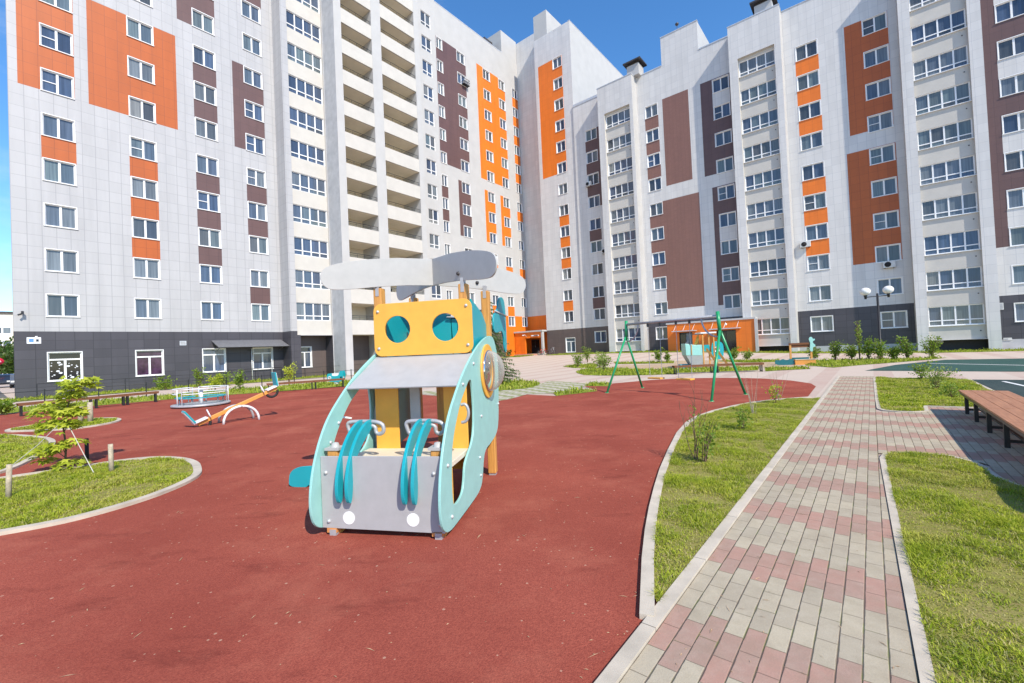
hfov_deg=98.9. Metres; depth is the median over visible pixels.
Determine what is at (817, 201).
window
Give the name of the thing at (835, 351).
shrub
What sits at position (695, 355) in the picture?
play ship
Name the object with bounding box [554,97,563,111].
window
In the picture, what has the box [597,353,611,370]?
shrub
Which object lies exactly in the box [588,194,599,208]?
window
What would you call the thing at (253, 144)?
window
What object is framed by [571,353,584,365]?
shrub
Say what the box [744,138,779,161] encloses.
window
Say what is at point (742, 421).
shrub
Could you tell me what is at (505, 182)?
window
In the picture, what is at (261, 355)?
window
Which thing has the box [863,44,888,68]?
window
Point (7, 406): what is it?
shrub
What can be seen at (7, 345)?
street bush
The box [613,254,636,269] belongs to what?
window
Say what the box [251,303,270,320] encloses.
window
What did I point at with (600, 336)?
window
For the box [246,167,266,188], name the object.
window
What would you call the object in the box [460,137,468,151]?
window
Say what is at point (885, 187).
window
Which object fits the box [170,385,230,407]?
carousel
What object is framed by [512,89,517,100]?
window
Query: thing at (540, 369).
ground
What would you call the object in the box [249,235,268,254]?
window
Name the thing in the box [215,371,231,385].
shrub
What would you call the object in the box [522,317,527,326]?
window
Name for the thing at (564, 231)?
window
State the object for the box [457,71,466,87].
window
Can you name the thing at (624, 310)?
window
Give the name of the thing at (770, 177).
window
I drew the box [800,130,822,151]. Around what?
window
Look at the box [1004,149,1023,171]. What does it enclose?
window
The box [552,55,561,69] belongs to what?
window
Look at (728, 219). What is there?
window
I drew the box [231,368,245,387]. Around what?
shrub
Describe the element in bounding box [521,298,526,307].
window
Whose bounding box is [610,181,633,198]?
window
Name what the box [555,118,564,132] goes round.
window
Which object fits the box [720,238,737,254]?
window
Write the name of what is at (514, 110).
window
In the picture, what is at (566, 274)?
window
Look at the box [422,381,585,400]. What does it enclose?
grid paving
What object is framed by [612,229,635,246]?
window
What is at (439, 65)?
window
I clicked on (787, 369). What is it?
lawn
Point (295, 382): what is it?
bench
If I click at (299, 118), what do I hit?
window
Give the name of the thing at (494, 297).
window
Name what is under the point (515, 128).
window
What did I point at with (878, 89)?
window
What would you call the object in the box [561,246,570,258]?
window
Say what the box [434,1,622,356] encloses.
apartment block
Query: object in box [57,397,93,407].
bench
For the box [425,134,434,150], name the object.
window
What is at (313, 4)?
window
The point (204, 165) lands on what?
window
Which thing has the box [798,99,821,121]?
window
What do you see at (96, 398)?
bench
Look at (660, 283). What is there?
window
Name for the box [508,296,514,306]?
window
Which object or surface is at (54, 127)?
window
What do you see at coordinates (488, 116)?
window
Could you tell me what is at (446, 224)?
window
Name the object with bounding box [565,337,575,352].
window
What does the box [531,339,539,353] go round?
door
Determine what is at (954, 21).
window
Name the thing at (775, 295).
window
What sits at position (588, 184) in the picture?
air conditioner
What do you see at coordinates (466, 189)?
window
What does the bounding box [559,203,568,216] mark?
window
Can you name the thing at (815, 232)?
window
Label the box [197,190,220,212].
window
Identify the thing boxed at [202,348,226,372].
window
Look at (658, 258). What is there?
window
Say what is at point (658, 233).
window
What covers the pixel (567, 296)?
window
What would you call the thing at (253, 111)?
window
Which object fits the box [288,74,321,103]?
window
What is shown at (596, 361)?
shrub
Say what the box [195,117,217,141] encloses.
window
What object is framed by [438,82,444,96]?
window
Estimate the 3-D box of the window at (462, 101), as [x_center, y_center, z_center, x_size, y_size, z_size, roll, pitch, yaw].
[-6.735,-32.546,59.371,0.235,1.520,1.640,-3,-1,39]
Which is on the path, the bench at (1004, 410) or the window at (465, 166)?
the bench at (1004, 410)
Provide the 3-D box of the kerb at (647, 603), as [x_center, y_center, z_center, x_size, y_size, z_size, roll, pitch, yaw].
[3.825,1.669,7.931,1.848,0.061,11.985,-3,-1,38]
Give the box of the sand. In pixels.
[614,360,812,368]
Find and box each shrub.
[0,399,16,414]
[152,375,172,388]
[156,375,177,389]
[192,367,208,386]
[206,373,223,389]
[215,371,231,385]
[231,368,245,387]
[282,361,297,381]
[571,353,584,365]
[581,347,591,361]
[590,352,605,367]
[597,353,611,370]
[651,347,664,361]
[663,351,671,361]
[696,416,724,461]
[726,346,741,358]
[729,407,753,428]
[741,348,753,358]
[762,381,782,402]
[805,346,820,358]
[828,341,844,359]
[841,343,857,358]
[854,321,862,358]
[855,335,879,358]
[868,338,890,359]
[886,346,901,359]
[895,335,917,357]
[908,359,937,378]
[917,335,942,355]
[918,364,961,387]
[927,380,970,396]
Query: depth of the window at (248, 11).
38.88 m
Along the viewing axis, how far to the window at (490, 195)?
63.15 m
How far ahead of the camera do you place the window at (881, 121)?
39.47 m
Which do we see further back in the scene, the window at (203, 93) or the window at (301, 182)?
the window at (301, 182)
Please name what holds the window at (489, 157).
in the apartment block at (508, 167)
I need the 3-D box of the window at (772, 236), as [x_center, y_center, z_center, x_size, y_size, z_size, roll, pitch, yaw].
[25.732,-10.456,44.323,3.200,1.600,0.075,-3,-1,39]
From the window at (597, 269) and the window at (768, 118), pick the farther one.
the window at (597, 269)
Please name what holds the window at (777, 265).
in the apartment block at (857, 143)
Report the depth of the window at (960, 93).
36.10 m
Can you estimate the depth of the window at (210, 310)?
35.55 m
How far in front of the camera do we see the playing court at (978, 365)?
20.74 m
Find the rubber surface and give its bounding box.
[0,378,815,682]
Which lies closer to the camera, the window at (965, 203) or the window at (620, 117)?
the window at (965, 203)
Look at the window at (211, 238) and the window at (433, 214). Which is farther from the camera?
the window at (433, 214)
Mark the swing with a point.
(716, 316)
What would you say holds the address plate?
attached to the apartment block at (218, 186)
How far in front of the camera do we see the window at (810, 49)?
42.89 m
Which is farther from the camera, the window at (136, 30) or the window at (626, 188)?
the window at (626, 188)
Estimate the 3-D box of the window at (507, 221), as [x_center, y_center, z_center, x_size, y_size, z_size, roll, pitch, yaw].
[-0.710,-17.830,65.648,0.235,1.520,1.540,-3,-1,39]
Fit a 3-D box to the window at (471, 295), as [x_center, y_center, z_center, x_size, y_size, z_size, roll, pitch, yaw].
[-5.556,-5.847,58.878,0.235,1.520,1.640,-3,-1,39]
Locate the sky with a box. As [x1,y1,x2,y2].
[0,0,804,311]
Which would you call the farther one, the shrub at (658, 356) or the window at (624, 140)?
the window at (624, 140)
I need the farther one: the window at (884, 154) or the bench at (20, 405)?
the window at (884, 154)
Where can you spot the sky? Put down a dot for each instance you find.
(623, 31)
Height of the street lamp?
4.738 m
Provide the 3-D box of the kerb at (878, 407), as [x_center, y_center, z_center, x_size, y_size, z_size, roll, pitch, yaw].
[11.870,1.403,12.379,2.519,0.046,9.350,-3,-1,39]
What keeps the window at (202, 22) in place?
in the apartment block at (218, 186)
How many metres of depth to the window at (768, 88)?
44.55 m
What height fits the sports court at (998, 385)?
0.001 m
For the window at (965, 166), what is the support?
in the apartment block at (857, 143)
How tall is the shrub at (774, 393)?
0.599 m
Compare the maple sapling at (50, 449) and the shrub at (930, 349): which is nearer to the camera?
the maple sapling at (50, 449)
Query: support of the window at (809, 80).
in the apartment block at (857, 143)
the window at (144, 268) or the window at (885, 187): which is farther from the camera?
the window at (885, 187)
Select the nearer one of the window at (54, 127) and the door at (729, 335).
the window at (54, 127)
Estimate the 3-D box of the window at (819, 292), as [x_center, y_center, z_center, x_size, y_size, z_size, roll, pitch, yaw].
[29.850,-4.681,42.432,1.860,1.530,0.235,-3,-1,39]
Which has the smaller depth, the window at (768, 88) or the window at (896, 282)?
the window at (896, 282)
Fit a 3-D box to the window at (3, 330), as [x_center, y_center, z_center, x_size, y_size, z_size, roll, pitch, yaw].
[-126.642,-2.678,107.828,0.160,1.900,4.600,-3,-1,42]
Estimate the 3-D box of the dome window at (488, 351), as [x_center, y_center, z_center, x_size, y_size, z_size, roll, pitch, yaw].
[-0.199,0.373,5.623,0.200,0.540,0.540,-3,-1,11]
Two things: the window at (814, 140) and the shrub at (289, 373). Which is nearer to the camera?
the shrub at (289, 373)
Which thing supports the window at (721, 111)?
in the apartment block at (857, 143)
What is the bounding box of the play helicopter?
[289,250,525,539]
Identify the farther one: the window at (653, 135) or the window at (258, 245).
the window at (653, 135)
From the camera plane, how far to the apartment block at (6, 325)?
108.89 m
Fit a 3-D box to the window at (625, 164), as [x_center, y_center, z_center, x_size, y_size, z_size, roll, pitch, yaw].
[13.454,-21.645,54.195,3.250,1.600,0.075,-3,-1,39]
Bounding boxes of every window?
[0,327,11,333]
[38,0,72,13]
[39,22,73,56]
[40,67,74,99]
[41,112,75,142]
[42,157,76,185]
[43,202,77,229]
[44,248,78,273]
[46,293,80,317]
[47,351,82,381]
[126,15,153,46]
[127,55,154,84]
[128,95,156,123]
[129,135,157,162]
[131,176,158,201]
[132,216,159,240]
[133,257,160,279]
[134,298,161,318]
[135,349,163,376]
[136,0,152,7]
[191,7,214,35]
[192,44,215,70]
[194,80,216,106]
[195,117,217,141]
[196,153,218,176]
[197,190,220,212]
[198,227,221,248]
[199,264,222,284]
[200,301,223,320]
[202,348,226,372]
[241,0,260,24]
[242,32,261,57]
[243,65,262,89]
[244,99,263,122]
[245,133,265,155]
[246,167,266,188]
[248,201,267,221]
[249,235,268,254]
[250,269,269,287]
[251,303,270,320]
[252,347,273,369]
[286,10,319,42]
[287,42,320,73]
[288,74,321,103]
[289,106,322,134]
[291,139,324,165]
[292,171,325,196]
[293,204,326,227]
[294,237,327,258]
[295,269,328,289]
[296,302,329,320]
[297,0,318,12]
[301,346,311,367]
[420,10,429,28]
[421,35,430,52]
[422,59,431,76]
[423,84,432,101]
[424,109,433,125]
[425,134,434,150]
[426,158,435,174]
[427,183,436,199]
[429,209,437,223]
[430,234,438,248]
[432,286,440,298]
[436,37,441,50]
[437,59,443,73]
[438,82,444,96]
[439,105,444,118]
[439,127,446,141]
[440,150,447,164]
[441,173,447,186]
[442,197,448,209]
[443,220,449,232]
[444,243,450,254]
[446,290,452,298]
[456,50,464,65]
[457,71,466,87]
[458,93,466,108]
[459,115,467,129]
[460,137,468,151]
[461,159,469,173]
[462,181,470,194]
[463,203,471,216]
[464,225,472,238]
[469,292,475,303]
[482,67,489,81]
[483,88,490,102]
[484,108,491,122]
[484,350,504,391]
[485,129,492,142]
[486,150,493,162]
[487,170,494,183]
[488,191,495,203]
[489,212,495,223]
[490,232,496,243]
[492,295,499,305]
[498,78,504,91]
[499,98,505,111]
[500,118,506,130]
[501,138,507,150]
[501,157,508,169]
[502,177,508,188]
[503,197,509,208]
[504,216,510,227]
[505,236,511,247]
[506,256,512,267]
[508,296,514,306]
[508,316,515,326]
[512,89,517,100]
[513,108,517,118]
[513,125,518,137]
[514,144,519,156]
[515,164,520,174]
[516,183,521,193]
[517,202,522,212]
[518,221,522,231]
[519,240,523,250]
[519,259,524,269]
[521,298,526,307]
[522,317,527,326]
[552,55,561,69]
[553,76,562,90]
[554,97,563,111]
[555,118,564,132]
[556,139,565,153]
[557,161,566,174]
[558,182,567,195]
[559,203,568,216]
[560,225,569,237]
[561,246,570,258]
[562,268,571,279]
[563,289,572,300]
[564,311,573,322]
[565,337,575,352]
[585,127,596,141]
[586,149,597,163]
[587,171,598,184]
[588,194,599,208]
[589,217,600,230]
[590,239,601,252]
[591,262,603,275]
[592,285,604,297]
[593,308,605,319]
[594,331,606,342]
[606,108,629,128]
[607,132,630,151]
[608,156,631,175]
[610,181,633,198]
[611,205,634,222]
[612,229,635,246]
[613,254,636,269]
[614,278,638,293]
[615,303,639,317]
[616,327,640,341]
[644,102,657,119]
[646,127,658,143]
[647,152,659,167]
[648,176,661,192]
[649,201,662,216]
[651,226,663,240]
[652,251,665,265]
[653,276,666,290]
[654,301,667,314]
[656,326,667,339]
[712,74,728,93]
[713,101,730,120]
[715,128,731,146]
[716,156,733,173]
[717,183,734,200]
[719,211,736,227]
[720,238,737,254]
[722,266,739,281]
[723,294,740,308]
[739,49,774,76]
[741,78,776,104]
[742,108,777,133]
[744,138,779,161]
[745,167,781,190]
[747,197,782,219]
[748,227,784,247]
[750,257,786,276]
[751,287,787,305]
[757,317,789,334]
[795,38,817,62]
[796,69,819,91]
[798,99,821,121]
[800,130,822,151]
[802,161,824,181]
[803,191,826,211]
[805,222,828,240]
[807,253,830,271]
[808,284,831,301]
[810,315,833,331]
[861,11,887,36]
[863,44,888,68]
[865,76,891,100]
[867,110,893,132]
[869,143,895,165]
[871,176,897,197]
[873,209,899,230]
[875,243,901,262]
[877,277,903,295]
[880,310,907,328]
[909,0,936,10]
[911,9,965,44]
[913,45,967,79]
[915,82,969,114]
[917,118,972,149]
[919,155,974,184]
[921,192,977,219]
[924,229,979,255]
[926,266,981,290]
[928,304,984,325]
[994,0,1023,23]
[997,33,1023,60]
[999,72,1023,97]
[1001,110,1023,134]
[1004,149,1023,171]
[1006,187,1023,209]
[1009,226,1023,246]
[1011,264,1023,284]
[1014,302,1023,321]
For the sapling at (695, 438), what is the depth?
6.20 m
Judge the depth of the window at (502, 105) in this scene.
66.19 m
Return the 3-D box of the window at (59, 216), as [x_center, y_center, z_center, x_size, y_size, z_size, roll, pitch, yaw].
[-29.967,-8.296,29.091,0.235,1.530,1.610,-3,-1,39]
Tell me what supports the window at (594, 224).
in the apartment block at (857, 143)
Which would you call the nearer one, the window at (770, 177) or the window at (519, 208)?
the window at (770, 177)
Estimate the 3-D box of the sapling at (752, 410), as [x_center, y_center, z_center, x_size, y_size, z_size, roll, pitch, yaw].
[5.386,1.119,9.897,0.348,0.998,0.517,-3,-1,30]
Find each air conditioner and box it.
[585,181,591,187]
[800,240,810,247]
[883,260,895,268]
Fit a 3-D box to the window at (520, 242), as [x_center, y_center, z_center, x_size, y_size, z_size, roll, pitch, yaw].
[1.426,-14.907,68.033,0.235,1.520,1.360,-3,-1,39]
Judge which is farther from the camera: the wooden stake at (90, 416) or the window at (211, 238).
the window at (211, 238)
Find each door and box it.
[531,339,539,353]
[680,332,692,347]
[717,330,736,351]
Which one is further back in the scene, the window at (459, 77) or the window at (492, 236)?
the window at (492, 236)
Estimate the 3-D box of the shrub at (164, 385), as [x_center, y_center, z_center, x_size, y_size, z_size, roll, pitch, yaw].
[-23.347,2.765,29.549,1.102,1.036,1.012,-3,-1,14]
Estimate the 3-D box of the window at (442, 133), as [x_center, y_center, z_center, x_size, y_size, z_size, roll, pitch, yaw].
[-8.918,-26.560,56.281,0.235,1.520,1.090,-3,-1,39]
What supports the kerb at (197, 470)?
on the rubber surface
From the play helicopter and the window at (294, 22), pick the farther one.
the window at (294, 22)
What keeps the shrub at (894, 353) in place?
on the lawn at (231, 393)
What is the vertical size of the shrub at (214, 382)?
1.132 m
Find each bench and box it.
[16,400,54,415]
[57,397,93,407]
[94,394,126,407]
[126,391,158,404]
[266,380,313,389]
[314,378,344,388]
[672,364,713,374]
[716,362,763,372]
[959,390,1023,447]
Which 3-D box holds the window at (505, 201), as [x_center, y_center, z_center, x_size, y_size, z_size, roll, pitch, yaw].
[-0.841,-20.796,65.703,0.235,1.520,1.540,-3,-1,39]
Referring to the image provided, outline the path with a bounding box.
[619,376,1023,682]
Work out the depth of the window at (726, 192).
47.63 m
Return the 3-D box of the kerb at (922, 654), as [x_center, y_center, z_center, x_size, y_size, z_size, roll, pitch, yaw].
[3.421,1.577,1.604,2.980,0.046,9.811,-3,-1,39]
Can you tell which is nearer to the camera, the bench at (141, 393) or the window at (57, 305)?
the bench at (141, 393)
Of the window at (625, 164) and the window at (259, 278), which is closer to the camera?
the window at (259, 278)
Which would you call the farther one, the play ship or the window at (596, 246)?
the window at (596, 246)
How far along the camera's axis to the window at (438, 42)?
56.52 m
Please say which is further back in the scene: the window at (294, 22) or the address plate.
the window at (294, 22)
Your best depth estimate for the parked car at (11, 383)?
45.12 m
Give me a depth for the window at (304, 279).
40.39 m
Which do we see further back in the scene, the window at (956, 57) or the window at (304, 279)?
the window at (304, 279)
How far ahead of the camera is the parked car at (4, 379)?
47.64 m
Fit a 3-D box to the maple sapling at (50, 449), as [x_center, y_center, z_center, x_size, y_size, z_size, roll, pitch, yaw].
[-7.605,1.361,7.407,1.125,1.600,0.761,-3,-1,0]
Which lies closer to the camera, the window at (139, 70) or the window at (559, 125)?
the window at (139, 70)
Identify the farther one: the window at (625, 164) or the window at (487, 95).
the window at (487, 95)
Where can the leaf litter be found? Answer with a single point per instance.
(541, 560)
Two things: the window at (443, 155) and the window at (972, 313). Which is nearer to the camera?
the window at (972, 313)
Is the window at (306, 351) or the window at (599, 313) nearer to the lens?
the window at (306, 351)
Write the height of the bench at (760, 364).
0.460 m
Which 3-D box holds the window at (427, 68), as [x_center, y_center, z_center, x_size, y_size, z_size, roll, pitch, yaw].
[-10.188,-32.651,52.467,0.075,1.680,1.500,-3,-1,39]
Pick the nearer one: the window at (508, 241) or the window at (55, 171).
the window at (55, 171)
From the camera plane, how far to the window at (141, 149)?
32.62 m
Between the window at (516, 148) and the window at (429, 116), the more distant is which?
the window at (516, 148)
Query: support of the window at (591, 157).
in the apartment block at (857, 143)
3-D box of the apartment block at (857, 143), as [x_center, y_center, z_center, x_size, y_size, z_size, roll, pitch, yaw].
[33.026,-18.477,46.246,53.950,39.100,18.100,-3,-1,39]
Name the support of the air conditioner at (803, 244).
attached to the apartment block at (857, 143)
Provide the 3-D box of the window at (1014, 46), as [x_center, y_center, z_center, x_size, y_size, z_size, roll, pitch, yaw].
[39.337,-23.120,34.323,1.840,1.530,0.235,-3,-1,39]
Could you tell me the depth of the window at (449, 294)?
56.07 m
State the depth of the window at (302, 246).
40.64 m
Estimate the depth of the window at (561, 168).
61.10 m
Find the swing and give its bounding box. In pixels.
[605,311,746,401]
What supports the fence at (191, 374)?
on the lawn at (231, 393)
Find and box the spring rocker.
[327,370,345,382]
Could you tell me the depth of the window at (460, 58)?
59.51 m
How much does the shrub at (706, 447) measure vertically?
0.698 m
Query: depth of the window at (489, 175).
63.20 m
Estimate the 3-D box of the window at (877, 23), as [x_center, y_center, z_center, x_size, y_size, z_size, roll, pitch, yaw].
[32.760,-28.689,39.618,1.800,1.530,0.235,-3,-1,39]
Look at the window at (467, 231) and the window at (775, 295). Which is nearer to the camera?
the window at (775, 295)
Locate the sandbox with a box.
[775,337,815,364]
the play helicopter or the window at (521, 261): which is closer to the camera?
the play helicopter
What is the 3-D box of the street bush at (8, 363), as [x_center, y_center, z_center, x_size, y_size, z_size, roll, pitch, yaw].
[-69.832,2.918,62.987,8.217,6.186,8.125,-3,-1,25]
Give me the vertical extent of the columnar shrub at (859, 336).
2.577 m
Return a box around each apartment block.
[0,311,13,373]
[6,0,445,397]
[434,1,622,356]
[573,0,1023,352]
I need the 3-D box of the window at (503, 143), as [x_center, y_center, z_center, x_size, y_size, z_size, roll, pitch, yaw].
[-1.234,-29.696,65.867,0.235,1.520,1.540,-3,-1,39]
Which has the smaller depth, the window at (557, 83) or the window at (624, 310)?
the window at (624, 310)
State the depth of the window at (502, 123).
66.15 m
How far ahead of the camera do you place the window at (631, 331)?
53.74 m
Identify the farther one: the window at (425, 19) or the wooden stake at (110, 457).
the window at (425, 19)
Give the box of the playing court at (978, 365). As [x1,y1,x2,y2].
[865,358,1023,370]
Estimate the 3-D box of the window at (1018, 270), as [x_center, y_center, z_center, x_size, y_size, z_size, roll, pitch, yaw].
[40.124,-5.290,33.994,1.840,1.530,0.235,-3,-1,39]
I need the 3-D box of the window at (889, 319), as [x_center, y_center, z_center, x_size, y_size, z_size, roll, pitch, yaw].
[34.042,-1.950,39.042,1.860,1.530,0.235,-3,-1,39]
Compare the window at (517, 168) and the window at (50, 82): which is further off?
the window at (517, 168)
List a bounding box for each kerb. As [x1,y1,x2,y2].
[0,434,55,473]
[0,456,201,535]
[5,417,120,431]
[594,376,839,682]
[639,397,810,619]
[873,378,994,411]
[880,453,1023,682]
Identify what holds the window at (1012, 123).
in the apartment block at (857, 143)
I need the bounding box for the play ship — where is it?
[678,332,726,367]
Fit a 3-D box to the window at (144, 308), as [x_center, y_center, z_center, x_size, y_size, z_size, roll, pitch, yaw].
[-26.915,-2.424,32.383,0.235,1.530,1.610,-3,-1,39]
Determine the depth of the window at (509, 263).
65.77 m
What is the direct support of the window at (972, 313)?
in the apartment block at (857, 143)
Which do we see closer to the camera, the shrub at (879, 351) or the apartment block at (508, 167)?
the shrub at (879, 351)
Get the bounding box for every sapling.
[22,375,103,471]
[679,381,707,459]
[741,371,757,412]
[769,369,786,400]
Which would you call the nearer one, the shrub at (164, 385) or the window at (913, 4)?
the shrub at (164, 385)
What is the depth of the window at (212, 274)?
35.60 m
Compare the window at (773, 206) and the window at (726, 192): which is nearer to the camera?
the window at (773, 206)
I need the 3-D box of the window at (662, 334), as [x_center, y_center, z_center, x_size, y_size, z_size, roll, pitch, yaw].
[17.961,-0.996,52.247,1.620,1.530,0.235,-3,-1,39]
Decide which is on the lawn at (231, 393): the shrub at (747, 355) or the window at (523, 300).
the shrub at (747, 355)
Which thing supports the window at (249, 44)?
in the apartment block at (218, 186)
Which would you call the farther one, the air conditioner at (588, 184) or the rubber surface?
the air conditioner at (588, 184)
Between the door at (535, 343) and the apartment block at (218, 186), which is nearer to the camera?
the apartment block at (218, 186)
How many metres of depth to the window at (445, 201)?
56.18 m
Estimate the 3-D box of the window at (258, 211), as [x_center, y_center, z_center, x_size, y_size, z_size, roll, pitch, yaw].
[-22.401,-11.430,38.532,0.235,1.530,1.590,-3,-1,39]
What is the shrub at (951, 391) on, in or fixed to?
on the lawn at (930, 592)
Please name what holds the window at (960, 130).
in the apartment block at (857, 143)
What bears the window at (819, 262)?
in the apartment block at (857, 143)
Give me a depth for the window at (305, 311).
40.55 m
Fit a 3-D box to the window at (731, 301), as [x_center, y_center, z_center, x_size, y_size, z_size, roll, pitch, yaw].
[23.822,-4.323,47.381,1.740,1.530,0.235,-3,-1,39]
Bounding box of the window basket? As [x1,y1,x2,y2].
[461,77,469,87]
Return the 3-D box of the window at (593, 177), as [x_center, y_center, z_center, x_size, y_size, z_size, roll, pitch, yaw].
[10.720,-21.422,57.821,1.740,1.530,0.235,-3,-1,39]
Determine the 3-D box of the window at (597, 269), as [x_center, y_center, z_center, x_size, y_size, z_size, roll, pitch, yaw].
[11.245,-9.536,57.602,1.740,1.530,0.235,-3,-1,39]
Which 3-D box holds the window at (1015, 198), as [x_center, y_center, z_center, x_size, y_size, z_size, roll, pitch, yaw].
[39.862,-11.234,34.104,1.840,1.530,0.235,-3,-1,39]
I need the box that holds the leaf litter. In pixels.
[21,406,969,682]
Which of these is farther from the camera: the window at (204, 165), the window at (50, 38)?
the window at (204, 165)
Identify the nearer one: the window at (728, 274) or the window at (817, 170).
the window at (817, 170)
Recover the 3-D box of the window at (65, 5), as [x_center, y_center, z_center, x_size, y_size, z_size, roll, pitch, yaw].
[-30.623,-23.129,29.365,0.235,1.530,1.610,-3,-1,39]
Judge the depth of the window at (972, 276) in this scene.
35.84 m
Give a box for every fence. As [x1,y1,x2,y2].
[0,369,358,401]
[36,364,361,396]
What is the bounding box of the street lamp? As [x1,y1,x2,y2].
[860,286,893,356]
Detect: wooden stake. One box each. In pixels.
[5,464,11,498]
[84,438,88,460]
[87,402,92,421]
[108,444,113,470]
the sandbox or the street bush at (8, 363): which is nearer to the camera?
the sandbox
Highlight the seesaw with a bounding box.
[181,372,278,426]
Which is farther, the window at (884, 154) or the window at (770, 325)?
the window at (770, 325)
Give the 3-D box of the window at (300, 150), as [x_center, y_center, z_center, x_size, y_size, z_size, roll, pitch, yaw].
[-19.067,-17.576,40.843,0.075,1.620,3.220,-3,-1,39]
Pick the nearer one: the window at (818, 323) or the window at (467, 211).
the window at (818, 323)
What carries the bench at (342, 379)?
on the rubber surface
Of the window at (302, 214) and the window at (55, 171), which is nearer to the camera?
the window at (55, 171)
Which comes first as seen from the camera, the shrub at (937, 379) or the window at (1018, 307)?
the shrub at (937, 379)
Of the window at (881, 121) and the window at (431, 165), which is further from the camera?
the window at (431, 165)
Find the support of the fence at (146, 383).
on the lawn at (231, 393)
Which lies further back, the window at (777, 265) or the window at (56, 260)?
the window at (777, 265)
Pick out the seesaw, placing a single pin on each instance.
(226, 411)
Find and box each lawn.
[0,349,1022,413]
[0,378,1023,682]
[666,368,757,372]
[768,367,802,370]
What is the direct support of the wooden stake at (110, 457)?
on the lawn at (930, 592)
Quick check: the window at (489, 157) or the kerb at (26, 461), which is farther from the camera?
the window at (489, 157)
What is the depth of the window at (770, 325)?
44.00 m
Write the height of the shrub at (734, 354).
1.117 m
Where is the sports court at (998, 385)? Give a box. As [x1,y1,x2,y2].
[972,379,1023,396]
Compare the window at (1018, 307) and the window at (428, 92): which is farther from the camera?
the window at (428, 92)
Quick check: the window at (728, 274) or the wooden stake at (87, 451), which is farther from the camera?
the window at (728, 274)
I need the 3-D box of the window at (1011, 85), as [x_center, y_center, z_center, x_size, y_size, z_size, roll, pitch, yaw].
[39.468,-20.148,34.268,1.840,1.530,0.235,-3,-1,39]
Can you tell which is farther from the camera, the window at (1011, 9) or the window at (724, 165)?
the window at (724, 165)
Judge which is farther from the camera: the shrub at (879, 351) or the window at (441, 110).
the window at (441, 110)
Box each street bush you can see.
[0,336,13,373]
[0,345,13,373]
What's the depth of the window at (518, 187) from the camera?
68.27 m
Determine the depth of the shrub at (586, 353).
39.25 m
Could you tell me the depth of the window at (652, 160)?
52.70 m
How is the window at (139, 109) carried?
in the apartment block at (218, 186)
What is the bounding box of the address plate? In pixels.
[27,336,40,343]
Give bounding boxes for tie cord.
[12,422,60,465]
[69,426,93,472]
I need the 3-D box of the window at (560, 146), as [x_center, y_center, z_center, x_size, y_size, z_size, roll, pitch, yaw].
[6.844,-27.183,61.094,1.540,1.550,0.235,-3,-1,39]
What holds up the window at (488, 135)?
in the apartment block at (508, 167)
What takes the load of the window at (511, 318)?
in the apartment block at (508, 167)
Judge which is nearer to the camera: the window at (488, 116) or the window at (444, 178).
the window at (444, 178)
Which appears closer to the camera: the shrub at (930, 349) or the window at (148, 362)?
the shrub at (930, 349)
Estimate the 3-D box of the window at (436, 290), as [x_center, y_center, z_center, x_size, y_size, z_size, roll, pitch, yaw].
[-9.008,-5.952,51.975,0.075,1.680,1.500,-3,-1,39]
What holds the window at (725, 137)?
in the apartment block at (857, 143)
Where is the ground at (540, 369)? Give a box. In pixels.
[0,349,1023,682]
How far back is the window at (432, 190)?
52.20 m
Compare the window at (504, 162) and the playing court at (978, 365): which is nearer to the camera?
the playing court at (978, 365)
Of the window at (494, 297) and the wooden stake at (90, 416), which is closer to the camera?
the wooden stake at (90, 416)
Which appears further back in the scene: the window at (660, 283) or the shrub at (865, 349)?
the window at (660, 283)
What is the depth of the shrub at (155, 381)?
30.99 m
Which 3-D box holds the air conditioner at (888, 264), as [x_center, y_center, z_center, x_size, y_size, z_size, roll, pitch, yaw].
[33.595,-6.837,39.000,0.850,0.630,0.400,-3,-1,39]
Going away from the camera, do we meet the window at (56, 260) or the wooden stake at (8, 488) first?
the wooden stake at (8, 488)
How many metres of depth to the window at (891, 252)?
39.25 m
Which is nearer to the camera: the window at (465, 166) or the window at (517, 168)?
the window at (465, 166)
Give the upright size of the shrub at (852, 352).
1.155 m
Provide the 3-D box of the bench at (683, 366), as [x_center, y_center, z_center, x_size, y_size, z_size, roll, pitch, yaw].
[9.624,1.475,23.219,2.122,0.460,0.450,-3,-1,3]
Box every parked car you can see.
[0,374,13,386]
[9,374,13,387]
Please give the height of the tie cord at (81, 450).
0.818 m
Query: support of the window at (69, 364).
in the apartment block at (218, 186)
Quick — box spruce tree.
[490,302,520,383]
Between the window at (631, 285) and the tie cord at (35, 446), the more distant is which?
the window at (631, 285)
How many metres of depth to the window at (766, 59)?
44.63 m
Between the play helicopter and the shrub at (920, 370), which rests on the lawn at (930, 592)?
the shrub at (920, 370)
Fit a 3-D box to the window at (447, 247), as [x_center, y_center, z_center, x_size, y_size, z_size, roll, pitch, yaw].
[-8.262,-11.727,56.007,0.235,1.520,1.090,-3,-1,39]
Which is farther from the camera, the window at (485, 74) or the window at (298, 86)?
the window at (485, 74)
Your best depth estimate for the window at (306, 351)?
41.11 m
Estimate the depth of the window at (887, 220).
39.30 m
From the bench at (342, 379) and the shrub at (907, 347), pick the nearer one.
the bench at (342, 379)
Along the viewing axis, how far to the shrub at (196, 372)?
30.88 m

